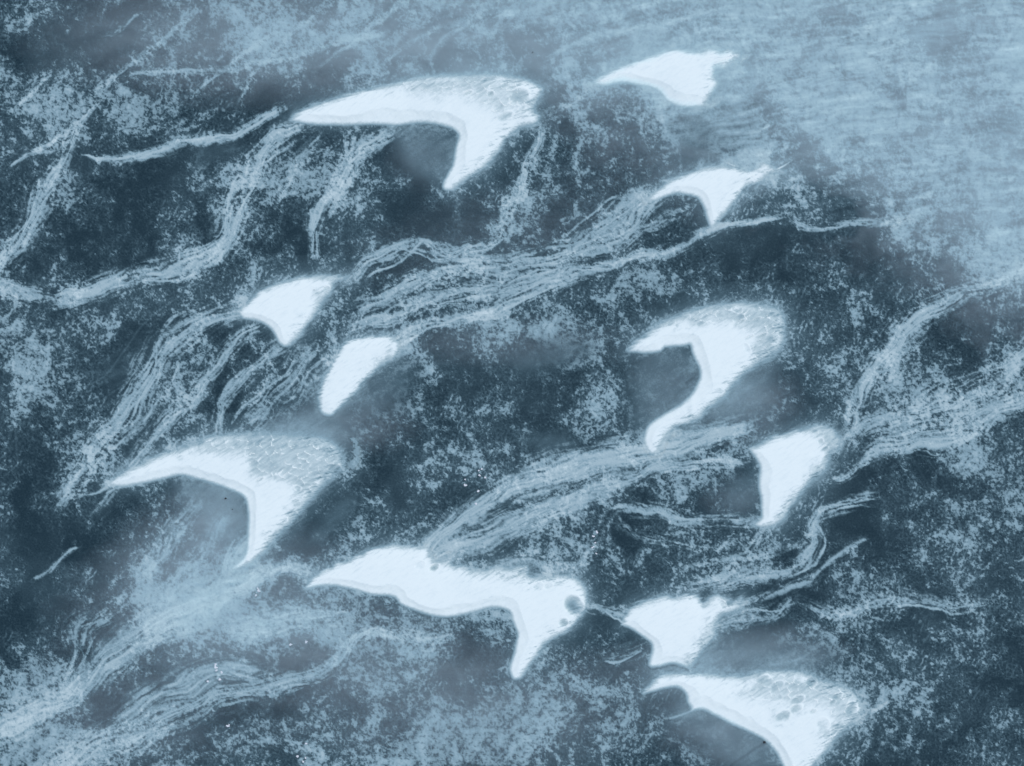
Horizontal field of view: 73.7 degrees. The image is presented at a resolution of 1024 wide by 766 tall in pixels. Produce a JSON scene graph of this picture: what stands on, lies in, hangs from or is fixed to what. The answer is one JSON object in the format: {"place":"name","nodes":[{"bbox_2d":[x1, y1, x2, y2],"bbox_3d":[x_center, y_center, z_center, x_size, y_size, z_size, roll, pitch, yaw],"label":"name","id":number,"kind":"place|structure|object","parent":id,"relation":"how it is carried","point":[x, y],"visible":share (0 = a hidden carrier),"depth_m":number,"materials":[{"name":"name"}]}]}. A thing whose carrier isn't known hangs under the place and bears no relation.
{"place":"outdoors","nodes":[
{"label":"outdoors","id":0,"kind":"place"},
{"bbox_2d":[0,0,1023,765],"bbox_3d":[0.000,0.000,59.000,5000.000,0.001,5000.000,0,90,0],"label":"frozen lake","id":1,"kind":"structure","parent":0,"point":[522,372],"depth_m":59.00,"materials":[{"name":"ice"}]},
{"bbox_2d":[18,72,53,108],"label":"snow ribbon","id":2,"kind":"object","parent":1,"relation":"on","point":[25,100],"visible":1,"depth_m":58.98,"materials":[{"name":"white snow"}]},
{"bbox_2d":[5,130,67,167],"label":"snow ribbon","id":3,"kind":"object","parent":1,"relation":"on","point":[43,146],"visible":1,"depth_m":58.98,"materials":[{"name":"white snow"}]},
{"bbox_2d":[31,547,79,579],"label":"snow ribbon","id":4,"kind":"object","parent":1,"relation":"on","point":[59,561],"visible":1,"depth_m":58.98,"materials":[{"name":"white snow"}]},
{"bbox_2d":[0,90,112,276],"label":"snow ribbon","id":5,"kind":"object","parent":1,"relation":"on","point":[44,187],"visible":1,"depth_m":58.98,"materials":[{"name":"snow"}]},
{"bbox_2d":[71,484,119,517],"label":"snow ribbon","id":6,"kind":"object","parent":1,"relation":"on","point":[106,500],"visible":1,"depth_m":58.98,"materials":[{"name":"white snow"}]},
{"bbox_2d":[0,121,317,311],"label":"snow ribbon","id":7,"kind":"object","parent":1,"relation":"on","point":[215,252],"visible":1,"depth_m":58.98,"materials":[{"name":"snow"}]},
{"bbox_2d":[53,299,267,510],"bbox_3d":[-31.892,1.847,58.980,7.636,0.023,24.085,42,90,0],"label":"snow ribbon","id":8,"kind":"object","parent":1,"relation":"on","point":[112,427],"visible":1,"depth_m":58.98,"materials":[{"name":"snow"}]},
{"bbox_2d":[0,559,361,753],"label":"snow ribbon","id":9,"kind":"object","parent":1,"relation":"on","point":[201,608],"visible":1,"depth_m":58.98,"materials":[{"name":"snow"}]},
{"bbox_2d":[81,102,291,164],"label":"snow ribbon","id":10,"kind":"object","parent":1,"relation":"on","point":[165,149],"visible":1,"depth_m":58.98,"materials":[{"name":"snow"}]},
{"bbox_2d":[132,498,244,610],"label":"snow ribbon","id":11,"kind":"object","parent":1,"relation":"on","point":[152,559],"visible":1,"depth_m":58.98,"materials":[{"name":"snow"}]},
{"bbox_2d":[95,10,320,102],"bbox_3d":[-26.325,-28.200,58.983,19.650,0.018,8.100,0,90,0],"label":"snow ribbon","id":12,"kind":"object","parent":1,"relation":"on","point":[111,80],"visible":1,"depth_m":58.98,"materials":[{"name":"snow"}]},
{"bbox_2d":[104,426,360,574],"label":"snow dune","id":13,"kind":"structure","parent":1,"relation":"on","point":[279,481],"depth_m":58.81,"materials":[{"name":"snow"}]},
{"bbox_2d":[20,625,462,765],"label":"snow ribbon","id":14,"kind":"object","parent":1,"relation":"on","point":[188,687],"visible":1,"depth_m":58.98,"materials":[{"name":"snow"}]},
{"bbox_2d":[124,28,396,83],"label":"snow ribbon","id":15,"kind":"object","parent":1,"relation":"on","point":[371,35],"visible":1,"depth_m":58.98,"materials":[{"name":"snow"}]},
{"bbox_2d":[206,340,342,430],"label":"snow ribbon","id":16,"kind":"object","parent":1,"relation":"on","point":[235,384],"visible":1,"depth_m":58.98,"materials":[{"name":"snow"}]},
{"bbox_2d":[235,270,351,348],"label":"snow dune","id":17,"kind":"structure","parent":1,"relation":"on","point":[285,311],"depth_m":58.86,"materials":[{"name":"snow"}]},
{"bbox_2d":[275,128,403,270],"bbox_3d":[-15.915,-17.259,58.979,7.394,0.025,14.495,29,90,0],"label":"snow ribbon","id":18,"kind":"object","parent":1,"relation":"on","point":[341,183],"visible":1,"depth_m":58.98,"materials":[{"name":"snow"}]},
{"bbox_2d":[315,332,400,417],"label":"snow dune","id":19,"kind":"structure","parent":1,"relation":"on","point":[358,360],"depth_m":58.87,"materials":[{"name":"snow"}]},
{"bbox_2d":[320,0,492,70],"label":"snow ribbon","id":20,"kind":"object","parent":1,"relation":"on","point":[443,40],"visible":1,"depth_m":58.98,"materials":[{"name":"snow"}]},
{"bbox_2d":[286,69,546,194],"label":"snow dune","id":21,"kind":"structure","parent":1,"relation":"on","point":[484,115],"depth_m":58.82,"materials":[{"name":"snow"}]},
{"bbox_2d":[303,540,589,681],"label":"snow dune","id":22,"kind":"structure","parent":1,"relation":"on","point":[544,611],"depth_m":58.81,"materials":[{"name":"snow"}]},
{"bbox_2d":[0,0,1023,765],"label":"frost","id":23,"kind":"object","parent":1,"relation":"on","point":[920,70],"visible":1,"depth_m":59.00},
{"bbox_2d":[340,183,692,346],"bbox_3d":[0.370,-10.062,58.979,32.094,0.025,9.586,-12,90,0],"label":"snow ribbon","id":24,"kind":"object","parent":1,"relation":"on","point":[564,272],"visible":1,"depth_m":58.98,"materials":[{"name":"snow"}]},
{"bbox_2d":[496,130,545,233],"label":"snow ribbon","id":25,"kind":"object","parent":1,"relation":"on","point":[520,194],"visible":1,"depth_m":58.98,"materials":[{"name":"snow"}]},
{"bbox_2d":[496,511,606,575],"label":"snow ribbon","id":26,"kind":"object","parent":1,"relation":"on","point":[547,567],"visible":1,"depth_m":58.99,"materials":[{"name":"snow"}]},
{"bbox_2d":[422,414,761,560],"bbox_3d":[6.821,8.225,58.978,31.347,0.027,7.635,-20,90,0],"label":"snow ribbon","id":27,"kind":"object","parent":1,"relation":"on","point":[615,460],"visible":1,"depth_m":58.98,"materials":[{"name":"snow"}]},
{"bbox_2d":[588,596,646,667],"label":"snow ribbon","id":28,"kind":"object","parent":1,"relation":"on","point":[617,615],"visible":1,"depth_m":58.98,"materials":[{"name":"snow"}]},
{"bbox_2d":[544,7,718,116],"bbox_3d":[9.505,-29.389,58.981,17.221,0.021,5.105,-31,90,0],"label":"snow ribbon","id":29,"kind":"object","parent":1,"relation":"on","point":[651,27],"visible":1,"depth_m":58.98,"materials":[{"name":"snow"}]},
{"bbox_2d":[585,41,759,109],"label":"snow dune","id":30,"kind":"structure","parent":1,"relation":"on","point":[676,75],"depth_m":58.88,"materials":[{"name":"snow"}]},
{"bbox_2d":[620,590,746,670],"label":"snow dune","id":31,"kind":"structure","parent":1,"relation":"on","point":[680,630],"depth_m":58.85,"materials":[{"name":"snow"}]},
{"bbox_2d":[609,500,758,531],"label":"snow ribbon","id":32,"kind":"object","parent":1,"relation":"on","point":[663,513],"visible":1,"depth_m":58.98,"materials":[{"name":"snow"}]},
{"bbox_2d":[624,298,790,456],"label":"snow dune","id":33,"kind":"structure","parent":1,"relation":"on","point":[731,343],"depth_m":58.85,"materials":[{"name":"snow"}]},
{"bbox_2d":[641,156,794,233],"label":"snow dune","id":34,"kind":"structure","parent":1,"relation":"on","point":[715,189],"depth_m":58.92,"materials":[{"name":"snow"}]},
{"bbox_2d":[616,514,869,605],"bbox_3d":[19.637,15.770,58.982,22.014,0.019,6.864,5,90,0],"label":"snow ribbon","id":35,"kind":"object","parent":1,"relation":"on","point":[731,560],"visible":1,"depth_m":58.98,"materials":[{"name":"snow"}]},
{"bbox_2d":[640,666,866,765],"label":"snow dune","id":36,"kind":"structure","parent":1,"relation":"on","point":[793,716],"depth_m":58.79,"materials":[{"name":"snow"}]},
{"bbox_2d":[608,214,926,268],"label":"snow ribbon","id":37,"kind":"object","parent":1,"relation":"on","point":[668,253],"visible":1,"depth_m":58.98,"materials":[{"name":"snow"}]},
{"bbox_2d":[686,489,879,592],"bbox_3d":[23.941,14.680,58.980,18.384,0.024,4.634,-28,90,0],"label":"snow ribbon","id":38,"kind":"object","parent":1,"relation":"on","point":[743,573],"visible":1,"depth_m":58.98,"materials":[{"name":"snow"}]},
{"bbox_2d":[746,421,843,530],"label":"snow dune","id":39,"kind":"structure","parent":1,"relation":"on","point":[795,464],"depth_m":58.84,"materials":[{"name":"snow"}]},
{"bbox_2d":[719,587,993,634],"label":"snow ribbon","id":40,"kind":"object","parent":1,"relation":"on","point":[858,610],"visible":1,"depth_m":58.98,"materials":[{"name":"white snow"}]},
{"bbox_2d":[855,698,892,726],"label":"snow ribbon","id":41,"kind":"object","parent":1,"relation":"on","point":[879,707],"visible":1,"depth_m":58.99,"materials":[{"name":"white snow"}]},
{"bbox_2d":[824,343,1023,484],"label":"snow ribbon","id":42,"kind":"object","parent":1,"relation":"on","point":[994,408],"visible":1,"depth_m":58.98,"materials":[{"name":"white snow"}]},
{"bbox_2d":[843,255,1023,440],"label":"snow ribbon","id":43,"kind":"object","parent":1,"relation":"on","point":[893,353],"visible":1,"depth_m":58.98,"materials":[{"name":"white snow"}]}
]}

